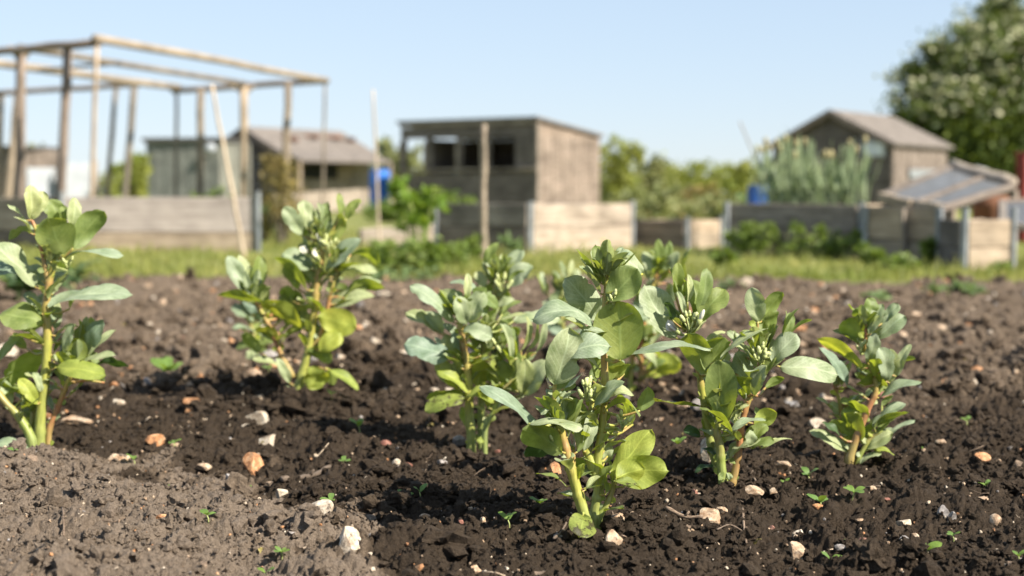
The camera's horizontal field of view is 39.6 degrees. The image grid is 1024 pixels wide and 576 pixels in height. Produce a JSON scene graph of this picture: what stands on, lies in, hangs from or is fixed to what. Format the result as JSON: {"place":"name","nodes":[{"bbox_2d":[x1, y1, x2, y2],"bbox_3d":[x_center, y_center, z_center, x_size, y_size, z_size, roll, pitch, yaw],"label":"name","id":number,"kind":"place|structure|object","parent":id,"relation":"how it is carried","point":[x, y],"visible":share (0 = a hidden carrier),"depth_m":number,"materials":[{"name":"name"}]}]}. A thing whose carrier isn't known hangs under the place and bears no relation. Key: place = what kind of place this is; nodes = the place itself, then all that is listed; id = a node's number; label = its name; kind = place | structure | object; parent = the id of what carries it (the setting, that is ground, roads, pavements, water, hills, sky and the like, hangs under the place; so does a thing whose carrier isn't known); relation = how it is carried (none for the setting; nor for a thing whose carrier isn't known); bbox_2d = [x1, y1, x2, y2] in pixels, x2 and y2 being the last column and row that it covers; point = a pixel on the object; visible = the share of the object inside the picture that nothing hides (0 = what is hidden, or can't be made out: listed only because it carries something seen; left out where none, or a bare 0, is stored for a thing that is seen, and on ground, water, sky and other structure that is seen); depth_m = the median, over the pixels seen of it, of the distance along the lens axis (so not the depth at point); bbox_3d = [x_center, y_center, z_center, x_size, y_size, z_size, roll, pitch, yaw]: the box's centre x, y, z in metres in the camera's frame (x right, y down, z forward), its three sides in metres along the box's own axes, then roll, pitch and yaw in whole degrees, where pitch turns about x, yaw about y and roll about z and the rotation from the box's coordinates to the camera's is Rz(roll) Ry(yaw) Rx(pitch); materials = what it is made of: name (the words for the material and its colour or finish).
{"place":"outdoors","nodes":[
{"label":"outdoors","id":0,"kind":"place"},
{"bbox_2d":[2,146,57,196],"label":"shed","id":1,"kind":"structure","parent":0,"point":[40,157],"depth_m":34.58,"materials":[{"name":"brown wood"}]},
{"bbox_2d":[141,137,250,197],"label":"shed","id":2,"kind":"structure","parent":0,"point":[160,151],"depth_m":33.12,"materials":[{"name":"green wood"}]},
{"bbox_2d":[226,127,392,210],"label":"shed","id":3,"kind":"structure","parent":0,"point":[347,170],"depth_m":36.02,"materials":[{"name":"brown wood"}]},
{"bbox_2d":[302,164,337,178],"bbox_3d":[-4.912,-2.935,35.812,0.054,0.365,1.435,3,5,37],"label":"window","id":4,"kind":"structure","parent":3,"relation":"in","point":[310,171],"depth_m":35.81,"materials":[{"name":"black glass"}]},
{"bbox_2d":[396,116,603,208],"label":"shed","id":5,"kind":"structure","parent":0,"point":[536,159],"depth_m":30.98,"materials":[{"name":"brown wood"}]},
{"bbox_2d":[0,267,1023,575],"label":"soil","id":6,"kind":"structure","parent":0,"point":[816,541],"depth_m":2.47,"materials":[{"name":"brown soil"}]},
{"bbox_2d":[0,260,76,301],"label":"dock plant","id":7,"kind":"object","parent":6,"relation":"on","point":[17,284],"visible":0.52,"depth_m":6.29,"materials":[{"name":"green plant"}]},
{"bbox_2d":[0,185,131,447],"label":"broad bean plant","id":8,"kind":"object","parent":6,"relation":"on","point":[56,234],"visible":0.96,"depth_m":2.73,"materials":[{"name":"green plant"}]},
{"bbox_2d":[61,415,92,425],"bbox_3d":[-0.921,0.281,3.016,0.065,0.022,0.030,0,4,0],"label":"stone","id":9,"kind":"object","parent":6,"relation":"on","point":[74,420],"visible":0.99,"depth_m":3.01,"materials":[{"name":"beige stone"}]},
{"bbox_2d":[56,259,105,287],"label":"dock plant","id":10,"kind":"object","parent":6,"relation":"on","point":[79,271],"visible":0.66,"depth_m":7.21,"materials":[{"name":"green plant"}]},
{"bbox_2d":[145,434,165,446],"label":"stone","id":11,"kind":"object","parent":6,"relation":"on","point":[159,439],"visible":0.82,"depth_m":2.80,"materials":[{"name":"orange stone"}]},
{"bbox_2d":[150,356,184,370],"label":"seedling","id":12,"kind":"object","parent":6,"relation":"on","point":[165,363],"visible":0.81,"depth_m":3.67,"materials":[{"name":"green plant"}]},
{"bbox_2d":[241,452,263,475],"bbox_3d":[-0.480,0.336,2.660,0.040,0.058,0.046,-3,5,-38],"label":"stone","id":13,"kind":"object","parent":6,"relation":"on","point":[252,462],"visible":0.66,"depth_m":2.65,"materials":[{"name":"orange stone"}]},
{"bbox_2d":[245,411,268,423],"bbox_3d":[-0.555,0.284,3.112,0.052,0.034,0.034,1,4,14],"label":"stone","id":14,"kind":"object","parent":6,"relation":"on","point":[260,417],"visible":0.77,"depth_m":3.10,"materials":[{"name":"beige stone"}]},
{"bbox_2d":[231,300,282,359],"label":"broad bean plant","id":15,"kind":"object","parent":6,"relation":"on","point":[248,312],"visible":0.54,"depth_m":4.00,"materials":[{"name":"green plant"}]},
{"bbox_2d":[218,193,383,389],"bbox_3d":[-0.486,0.032,3.332,0.383,0.510,0.166,0,4,0],"label":"broad bean plant","id":16,"kind":"object","parent":6,"relation":"on","point":[290,306],"visible":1,"depth_m":3.30,"materials":[{"name":"green plant"}]},
{"bbox_2d":[280,464,331,481],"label":"twig","id":17,"kind":"object","parent":6,"relation":"on","point":[312,474],"visible":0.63,"depth_m":2.53,"materials":[{"name":"brown wood"}]},
{"bbox_2d":[312,499,333,513],"bbox_3d":[-0.293,0.337,2.175,0.042,0.025,0.026,0,4,0],"label":"stone","id":18,"kind":"object","parent":6,"relation":"on","point":[325,505],"visible":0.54,"depth_m":2.17,"materials":[{"name":"beige stone"}]},
{"bbox_2d":[339,526,360,553],"bbox_3d":[-0.216,0.344,1.892,0.038,0.054,0.034,0,4,0],"label":"stone","id":19,"kind":"object","parent":6,"relation":"on","point":[350,538],"visible":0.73,"depth_m":1.89,"materials":[{"name":"beige stone"}]},
{"bbox_2d":[366,263,437,281],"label":"weed","id":20,"kind":"object","parent":6,"relation":"on","point":[409,270],"visible":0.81,"depth_m":7.77,"materials":[{"name":"green plant"}]},
{"bbox_2d":[404,273,560,453],"bbox_3d":[-0.063,0.167,2.864,0.307,0.399,0.167,1,4,10],"label":"broad bean plant","id":21,"kind":"object","parent":6,"relation":"on","point":[484,363],"visible":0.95,"depth_m":2.83,"materials":[{"name":"green plant"}]},
{"bbox_2d":[468,243,534,386],"bbox_3d":[-0.025,0.107,3.279,0.153,0.426,0.121,0,4,0],"label":"broad bean plant","id":22,"kind":"object","parent":6,"relation":"on","point":[511,269],"visible":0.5,"depth_m":3.26,"materials":[{"name":"green plant"}]},
{"bbox_2d":[0,274,1023,575],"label":"grit","id":23,"kind":"object","parent":6,"relation":"on","point":[376,340],"visible":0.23,"depth_m":3.50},
{"bbox_2d":[4,306,1022,575],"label":"plant litter","id":24,"kind":"object","parent":6,"relation":"on","point":[34,458],"visible":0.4,"depth_m":2.38,"materials":[{"name":"brown plant"}]},
{"bbox_2d":[536,260,581,345],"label":"broad bean plant","id":25,"kind":"object","parent":6,"relation":"on","point":[555,329],"visible":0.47,"depth_m":3.90,"materials":[{"name":"green plant"}]},
{"bbox_2d":[479,239,712,537],"bbox_3d":[0.117,0.155,2.024,0.327,0.450,0.204,0,4,0],"label":"broad bean plant","id":26,"kind":"object","parent":6,"relation":"on","point":[606,342],"visible":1,"depth_m":2.01,"materials":[{"name":"green plant"}]},
{"bbox_2d":[605,529,622,544],"bbox_3d":[0.136,0.344,1.937,0.026,0.034,0.020,-3,5,-37],"label":"stone","id":27,"kind":"object","parent":6,"relation":"on","point":[612,535],"visible":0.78,"depth_m":1.93,"materials":[{"name":"beige stone"}]},
{"bbox_2d":[623,239,691,390],"bbox_3d":[0.334,0.082,3.480,0.143,0.414,0.170,-3,5,-36],"label":"broad bean plant","id":28,"kind":"object","parent":6,"relation":"on","point":[659,259],"visible":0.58,"depth_m":3.45,"materials":[{"name":"green plant"}]},
{"bbox_2d":[665,506,702,518],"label":"twig","id":29,"kind":"object","parent":6,"relation":"on","point":[675,512],"visible":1,"depth_m":2.14,"materials":[{"name":"brown wood"}]},
{"bbox_2d":[700,507,720,523],"bbox_3d":[0.301,0.347,2.158,0.034,0.026,0.034,0,4,0],"label":"stone","id":30,"kind":"object","parent":6,"relation":"on","point":[712,515],"visible":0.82,"depth_m":2.15,"materials":[{"name":"beige stone"}]},
{"bbox_2d":[639,263,837,485],"bbox_3d":[0.376,0.157,2.344,0.336,0.403,0.135,0,4,0],"label":"broad bean plant","id":31,"kind":"object","parent":6,"relation":"on","point":[723,381],"visible":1,"depth_m":2.32,"materials":[{"name":"green plant"}]},
{"bbox_2d":[745,485,763,496],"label":"stone","id":32,"kind":"object","parent":6,"relation":"on","point":[753,490],"visible":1,"depth_m":2.26,"materials":[{"name":"beige stone"}]},
{"bbox_2d":[789,541,804,558],"bbox_3d":[0.401,0.370,1.996,0.022,0.026,0.022,0,4,0],"label":"stone","id":33,"kind":"object","parent":6,"relation":"on","point":[796,549],"visible":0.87,"depth_m":1.99,"materials":[{"name":"beige stone"}]},
{"bbox_2d":[810,297,920,465],"bbox_3d":[0.646,0.191,2.592,0.194,0.351,0.131,1,4,20],"label":"broad bean plant","id":34,"kind":"object","parent":6,"relation":"on","point":[863,323],"visible":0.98,"depth_m":2.58,"materials":[{"name":"green plant"}]},
{"bbox_2d":[860,289,892,300],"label":"weed","id":35,"kind":"object","parent":6,"relation":"on","point":[882,295],"visible":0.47,"depth_m":6.41,"materials":[{"name":"green plant"}]},
{"bbox_2d":[920,280,988,296],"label":"weed","id":36,"kind":"object","parent":6,"relation":"on","point":[972,289],"visible":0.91,"depth_m":6.72,"materials":[{"name":"green plant"}]},
{"bbox_2d":[0,0,1023,191],"label":"sky","id":37,"kind":"structure","parent":0,"point":[679,78],"materials":[{"name":"blue"}]},
{"bbox_2d":[0,193,1023,284],"bbox_3d":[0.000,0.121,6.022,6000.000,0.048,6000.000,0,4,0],"label":"ground","id":38,"kind":"structure","parent":0,"point":[356,219],"depth_m":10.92,"materials":[{"name":"green plant"}]},
{"bbox_2d":[25,165,56,196],"bbox_3d":[-8.627,-1.756,26.140,0.591,1.002,0.103,-3,5,-35],"label":"white panel","id":39,"kind":"object","parent":38,"relation":"on","point":[41,179],"visible":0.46,"depth_m":26.09,"materials":[{"name":"white plastic"}]},
{"bbox_2d":[66,160,97,196],"bbox_3d":[-7.934,-1.802,26.137,0.659,1.095,0.106,-2,5,-31],"label":"white panel","id":40,"kind":"object","parent":38,"relation":"on","point":[78,180],"visible":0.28,"depth_m":26.07,"materials":[{"name":"white plastic"}]},
{"bbox_2d":[102,150,153,196],"bbox_3d":[-7.021,-1.845,25.960,0.972,1.370,0.951,-2,4,-23],"label":"tree","id":41,"kind":"object","parent":38,"relation":"on","point":[140,170],"visible":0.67,"depth_m":25.79,"materials":[{"name":"green plant"}]},
{"bbox_2d":[0,191,260,251],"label":"raised bed","id":42,"kind":"object","parent":38,"relation":"on","point":[191,222],"visible":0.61,"depth_m":12.07,"materials":[{"name":"beige wood"}]},
{"bbox_2d":[0,34,329,225],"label":"fruit cage","id":43,"kind":"object","parent":38,"relation":"on","point":[66,71],"visible":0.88,"depth_m":18.14,"materials":[{"name":"brown wood"}]},
{"bbox_2d":[189,185,239,196],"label":"bush","id":44,"kind":"object","parent":38,"relation":"on","point":[221,191],"visible":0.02,"depth_m":19.81,"materials":[{"name":"green plant"}]},
{"bbox_2d":[210,84,246,257],"bbox_3d":[-2.160,-0.856,10.867,0.273,1.392,0.036,0,4,0],"label":"cane","id":45,"kind":"object","parent":38,"relation":"on","point":[238,224],"visible":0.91,"depth_m":10.86,"materials":[{"name":"brown wood"}]},
{"bbox_2d":[261,191,282,241],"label":"shrub","id":46,"kind":"object","parent":38,"relation":"on","point":[262,225],"visible":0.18,"depth_m":14.34,"materials":[{"name":"green plant"}]},
{"bbox_2d":[253,151,308,244],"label":"dried shrub","id":47,"kind":"object","parent":38,"relation":"on","point":[269,168],"visible":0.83,"depth_m":13.55,"materials":[{"name":"brown plant"}]},
{"bbox_2d":[372,89,380,240],"bbox_3d":[-1.069,-0.879,11.266,0.071,1.377,0.025,0,4,0],"label":"cane","id":48,"kind":"object","parent":38,"relation":"on","point":[377,187],"visible":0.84,"depth_m":11.26,"materials":[{"name":"brown wood"}]},
{"bbox_2d":[369,169,390,212],"bbox_3d":[-3.152,-2.311,33.921,0.515,1.023,0.512,0,4,0],"label":"barrel","id":49,"kind":"object","parent":38,"relation":"on","point":[383,177],"visible":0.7,"depth_m":33.71,"materials":[{"name":"blue plastic"}]},
{"bbox_2d":[360,197,411,221],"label":"bush","id":50,"kind":"object","parent":38,"relation":"on","point":[385,213],"visible":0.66,"depth_m":23.78,"materials":[{"name":"green plant"}]},
{"bbox_2d":[358,224,433,246],"bbox_3d":[-0.791,-0.517,13.906,0.547,0.186,2.123,1,4,21],"label":"raised bed","id":51,"kind":"object","parent":38,"relation":"on","point":[389,232],"visible":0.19,"depth_m":13.07,"materials":[{"name":"brown wood"}]},
{"bbox_2d":[370,134,427,201],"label":"tree","id":52,"kind":"object","parent":38,"relation":"on","point":[389,154],"visible":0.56,"depth_m":41.63,"materials":[{"name":"green plant"}]},
{"bbox_2d":[385,174,450,258],"bbox_3d":[-0.655,-0.492,10.212,0.470,0.651,0.384,-2,4,-30],"label":"flowering brassica","id":53,"kind":"object","parent":38,"relation":"on","point":[406,197],"visible":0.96,"depth_m":10.17,"materials":[{"name":"green plant"}]},
{"bbox_2d":[358,230,484,275],"bbox_3d":[-0.550,-0.196,8.668,0.791,0.316,0.549,0,4,0],"label":"weed","id":54,"kind":"object","parent":38,"relation":"on","point":[435,254],"visible":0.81,"depth_m":8.57,"materials":[{"name":"green plant"}]},
{"bbox_2d":[397,187,476,223],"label":"bush","id":55,"kind":"object","parent":38,"relation":"on","point":[451,198],"visible":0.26,"depth_m":21.87,"materials":[{"name":"green plant"}]},
{"bbox_2d":[460,232,485,260],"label":"weed","id":56,"kind":"object","parent":38,"relation":"on","point":[472,242],"visible":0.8,"depth_m":10.37,"materials":[{"name":"green plant"}]},
{"bbox_2d":[479,124,487,259],"bbox_3d":[-0.210,-0.662,10.378,0.065,1.064,0.052,1,4,18],"label":"stake","id":57,"kind":"object","parent":38,"relation":"on","point":[483,219],"visible":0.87,"depth_m":10.36,"materials":[{"name":"beige wood"}]},
{"bbox_2d":[497,230,523,256],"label":"weed","id":58,"kind":"object","parent":38,"relation":"on","point":[513,245],"visible":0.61,"depth_m":10.70,"materials":[{"name":"green plant"}]},
{"bbox_2d":[433,200,634,253],"bbox_3d":[0.220,-0.547,12.501,1.053,0.444,1.638,3,5,37],"label":"raised bed","id":59,"kind":"object","parent":38,"relation":"on","point":[531,222],"visible":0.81,"depth_m":12.00,"materials":[{"name":"brown wood"}]},
{"bbox_2d":[600,165,645,203],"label":"bush","id":60,"kind":"object","parent":38,"relation":"on","point":[602,180],"visible":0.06,"depth_m":49.51,"materials":[{"name":"green plant"}]},
{"bbox_2d":[600,134,650,203],"bbox_3d":[2.728,-2.878,35.947,1.276,2.086,1.320,-2,5,-32],"label":"tree","id":61,"kind":"object","parent":38,"relation":"on","point":[619,169],"visible":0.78,"depth_m":35.72,"materials":[{"name":"green plant"}]},
{"bbox_2d":[608,180,683,219],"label":"bush","id":62,"kind":"object","parent":38,"relation":"on","point":[661,206],"visible":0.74,"depth_m":18.82,"materials":[{"name":"green plant"}]},
{"bbox_2d":[632,152,671,193],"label":"tree","id":63,"kind":"object","parent":38,"relation":"on","point":[653,174],"visible":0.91,"depth_m":43.69,"materials":[{"name":"green plant"}]},
{"bbox_2d":[635,216,722,248],"bbox_3d":[1.497,-0.511,12.999,0.650,0.293,0.683,3,5,37],"label":"raised bed","id":64,"kind":"object","parent":38,"relation":"on","point":[686,233],"visible":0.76,"depth_m":12.77,"materials":[{"name":"brown wood"}]},
{"bbox_2d":[638,180,725,219],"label":"bush","id":65,"kind":"object","parent":38,"relation":"on","point":[689,194],"visible":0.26,"depth_m":19.87,"materials":[{"name":"green plant"}]},
{"bbox_2d":[633,151,732,205],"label":"bush","id":66,"kind":"object","parent":38,"relation":"on","point":[696,168],"visible":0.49,"depth_m":47.64,"materials":[{"name":"green plant"}]},
{"bbox_2d":[668,189,745,228],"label":"bush","id":67,"kind":"object","parent":38,"relation":"on","point":[716,210],"visible":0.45,"depth_m":17.82,"materials":[{"name":"green plant"}]},
{"bbox_2d":[707,246,739,278],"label":"weed","id":68,"kind":"object","parent":38,"relation":"on","point":[727,256],"visible":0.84,"depth_m":8.25,"materials":[{"name":"green plant"}]},
{"bbox_2d":[717,158,758,201],"bbox_3d":[4.748,-2.084,29.944,0.921,1.314,0.888,-1,4,-20],"label":"tree","id":69,"kind":"object","parent":38,"relation":"on","point":[735,183],"visible":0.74,"depth_m":29.80,"materials":[{"name":"green plant"}]},
{"bbox_2d":[723,220,759,256],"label":"weed","id":70,"kind":"object","parent":38,"relation":"on","point":[742,247],"visible":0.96,"depth_m":10.91,"materials":[{"name":"green plant"}]},
{"bbox_2d":[747,185,766,203],"bbox_3d":[2.321,-0.698,13.484,0.196,0.556,0.195,0,4,0],"label":"barrel","id":71,"kind":"object","parent":38,"relation":"on","point":[752,197],"visible":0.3,"depth_m":13.40,"materials":[{"name":"blue plastic"}]},
{"bbox_2d":[742,221,786,257],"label":"weed","id":72,"kind":"object","parent":38,"relation":"on","point":[761,242],"visible":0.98,"depth_m":10.77,"materials":[{"name":"green plant"}]},
{"bbox_2d":[730,175,827,203],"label":"bush","id":73,"kind":"object","parent":38,"relation":"on","point":[745,199],"visible":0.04,"depth_m":14.96,"materials":[{"name":"green plant"}]},
{"bbox_2d":[773,218,817,258],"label":"weed","id":74,"kind":"object","parent":38,"relation":"on","point":[796,242],"visible":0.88,"depth_m":10.66,"materials":[{"name":"green plant"}]},
{"bbox_2d":[724,202,900,259],"bbox_3d":[2.596,-0.482,11.498,1.172,0.438,1.572,3,5,37],"label":"raised bed","id":75,"kind":"object","parent":38,"relation":"on","point":[845,219],"visible":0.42,"depth_m":10.89,"materials":[{"name":"grey wood"}]},
{"bbox_2d":[751,144,768,203],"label":"leek","id":76,"kind":"object","parent":75,"relation":"on","point":[764,184],"visible":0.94,"depth_m":11.45,"materials":[{"name":"green plant"}]},
{"bbox_2d":[751,137,783,203],"bbox_3d":[2.055,-0.902,11.497,0.260,0.632,0.116,-1,4,-18],"label":"leek","id":77,"kind":"object","parent":75,"relation":"on","point":[765,141],"visible":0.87,"depth_m":11.46,"materials":[{"name":"green plant"}]},
{"bbox_2d":[751,145,789,203],"bbox_3d":[2.087,-0.864,11.445,0.342,0.567,0.127,0,4,0],"label":"leek","id":78,"kind":"object","parent":75,"relation":"on","point":[763,149],"visible":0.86,"depth_m":11.40,"materials":[{"name":"green plant"}]},
{"bbox_2d":[757,145,783,203],"bbox_3d":[2.122,-0.892,11.748,0.233,0.582,0.104,1,4,18],"label":"leek","id":79,"kind":"object","parent":75,"relation":"on","point":[774,177],"visible":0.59,"depth_m":11.77,"materials":[{"name":"green plant"}]},
{"bbox_2d":[779,159,793,203],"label":"leek","id":80,"kind":"object","parent":75,"relation":"on","point":[791,177],"visible":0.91,"depth_m":11.23,"materials":[{"name":"green plant"}]},
{"bbox_2d":[783,134,793,202],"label":"leek","id":81,"kind":"object","parent":75,"relation":"on","point":[785,138],"visible":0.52,"depth_m":11.65,"materials":[{"name":"green plant"}]},
{"bbox_2d":[777,132,800,203],"bbox_3d":[2.213,-0.912,11.349,0.045,0.672,0.229,-3,5,-36],"label":"leek","id":82,"kind":"object","parent":75,"relation":"on","point":[797,160],"visible":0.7,"depth_m":11.34,"materials":[{"name":"green plant"}]},
{"bbox_2d":[788,151,805,203],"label":"leek","id":83,"kind":"object","parent":75,"relation":"on","point":[797,176],"visible":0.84,"depth_m":11.38,"materials":[{"name":"green plant"}]},
{"bbox_2d":[806,149,827,203],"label":"leek","id":84,"kind":"object","parent":75,"relation":"on","point":[825,153],"visible":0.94,"depth_m":11.15,"materials":[{"name":"green plant"}]},
{"bbox_2d":[818,139,853,204],"bbox_3d":[2.525,-0.863,11.099,0.261,0.607,0.108,0,4,0],"label":"leek","id":85,"kind":"object","parent":75,"relation":"on","point":[829,170],"visible":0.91,"depth_m":11.11,"materials":[{"name":"green plant"}]},
{"bbox_2d":[827,164,850,204],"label":"leek","id":86,"kind":"object","parent":75,"relation":"on","point":[842,189],"visible":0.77,"depth_m":11.04,"materials":[{"name":"green plant"}]},
{"bbox_2d":[839,153,870,204],"bbox_3d":[2.662,-0.798,10.965,0.266,0.497,0.107,-1,4,-17],"label":"leek","id":87,"kind":"object","parent":75,"relation":"on","point":[853,188],"visible":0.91,"depth_m":10.98,"materials":[{"name":"green plant"}]},
{"bbox_2d":[843,135,867,201],"bbox_3d":[2.673,-0.875,11.103,0.190,0.631,0.093,0,4,6],"label":"leek","id":88,"kind":"object","parent":75,"relation":"on","point":[865,139],"visible":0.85,"depth_m":11.07,"materials":[{"name":"green plant"}]},
{"bbox_2d":[855,151,880,203],"bbox_3d":[2.876,-0.857,11.607,0.227,0.529,0.156,0,4,0],"label":"leek","id":89,"kind":"object","parent":75,"relation":"on","point":[864,192],"visible":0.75,"depth_m":11.58,"materials":[{"name":"green plant"}]},
{"bbox_2d":[805,223,840,258],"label":"weed","id":90,"kind":"object","parent":38,"relation":"on","point":[824,243],"visible":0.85,"depth_m":10.52,"materials":[{"name":"green plant"}]},
{"bbox_2d":[829,227,861,260],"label":"weed","id":91,"kind":"object","parent":38,"relation":"on","point":[855,234],"visible":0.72,"depth_m":10.41,"materials":[{"name":"green plant"}]},
{"bbox_2d":[852,240,889,269],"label":"weed","id":92,"kind":"object","parent":38,"relation":"on","point":[872,253],"visible":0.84,"depth_m":9.24,"materials":[{"name":"green plant"}]},
{"bbox_2d":[862,205,936,264],"bbox_3d":[2.890,-0.416,10.724,0.512,0.415,2.014,1,4,12],"label":"raised bed","id":93,"kind":"object","parent":38,"relation":"on","point":[909,227],"visible":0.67,"depth_m":10.04,"materials":[{"name":"beige wood"}]},
{"bbox_2d":[877,159,1017,257],"bbox_3d":[3.243,-0.589,10.559,0.617,0.772,1.742,3,5,37],"label":"cold frame lid","id":94,"kind":"object","parent":93,"relation":"on","point":[952,186],"visible":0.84,"depth_m":10.64,"materials":[{"name":"beige wood"}]},
{"bbox_2d":[875,251,928,273],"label":"weed","id":95,"kind":"object","parent":38,"relation":"on","point":[896,259],"visible":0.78,"depth_m":8.71,"materials":[{"name":"green plant"}]},
{"bbox_2d":[917,235,938,265],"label":"weed","id":96,"kind":"object","parent":38,"relation":"on","point":[928,245],"visible":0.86,"depth_m":9.71,"materials":[{"name":"green plant"}]},
{"bbox_2d":[872,0,1023,209],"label":"hawthorn tree","id":97,"kind":"object","parent":38,"relation":"on","point":[964,95],"visible":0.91,"depth_m":38.61,"materials":[{"name":"green plant"}]},
{"bbox_2d":[936,207,1017,272],"bbox_3d":[3.083,-0.332,9.461,0.428,0.412,1.078,0,4,5],"label":"raised bed","id":98,"kind":"object","parent":38,"relation":"on","point":[984,241],"visible":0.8,"depth_m":9.14,"materials":[{"name":"brown wood"}]},
{"bbox_2d":[971,196,1007,219],"bbox_3d":[3.905,-0.512,11.592,0.315,0.480,0.315,0,4,0],"label":"drum","id":99,"kind":"object","parent":38,"relation":"on","point":[986,208],"visible":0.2,"depth_m":11.46,"materials":[{"name":"metal"}]},
{"bbox_2d":[986,260,1017,276],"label":"weed","id":100,"kind":"object","parent":38,"relation":"on","point":[997,265],"visible":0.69,"depth_m":8.35,"materials":[{"name":"green plant"}]},
{"bbox_2d":[997,198,1023,230],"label":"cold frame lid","id":101,"kind":"object","parent":38,"relation":"on","point":[1004,206],"visible":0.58,"depth_m":10.17,"materials":[{"name":"white glass"}]},
{"bbox_2d":[1013,152,1023,241],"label":"post","id":102,"kind":"object","parent":38,"relation":"on","point":[1020,173],"visible":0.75,"depth_m":13.92,"materials":[{"name":"brown wood"}]},
{"bbox_2d":[766,109,953,204],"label":"shed","id":103,"kind":"structure","parent":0,"point":[909,152],"depth_m":32.67,"materials":[{"name":"brown wood"}]},
{"bbox_2d":[908,169,934,178],"bbox_3d":[9.672,-2.665,33.326,0.053,0.224,1.913,3,5,37],"label":"window","id":104,"kind":"structure","parent":103,"relation":"in","point":[912,173],"depth_m":32.84,"materials":[{"name":"glass"}]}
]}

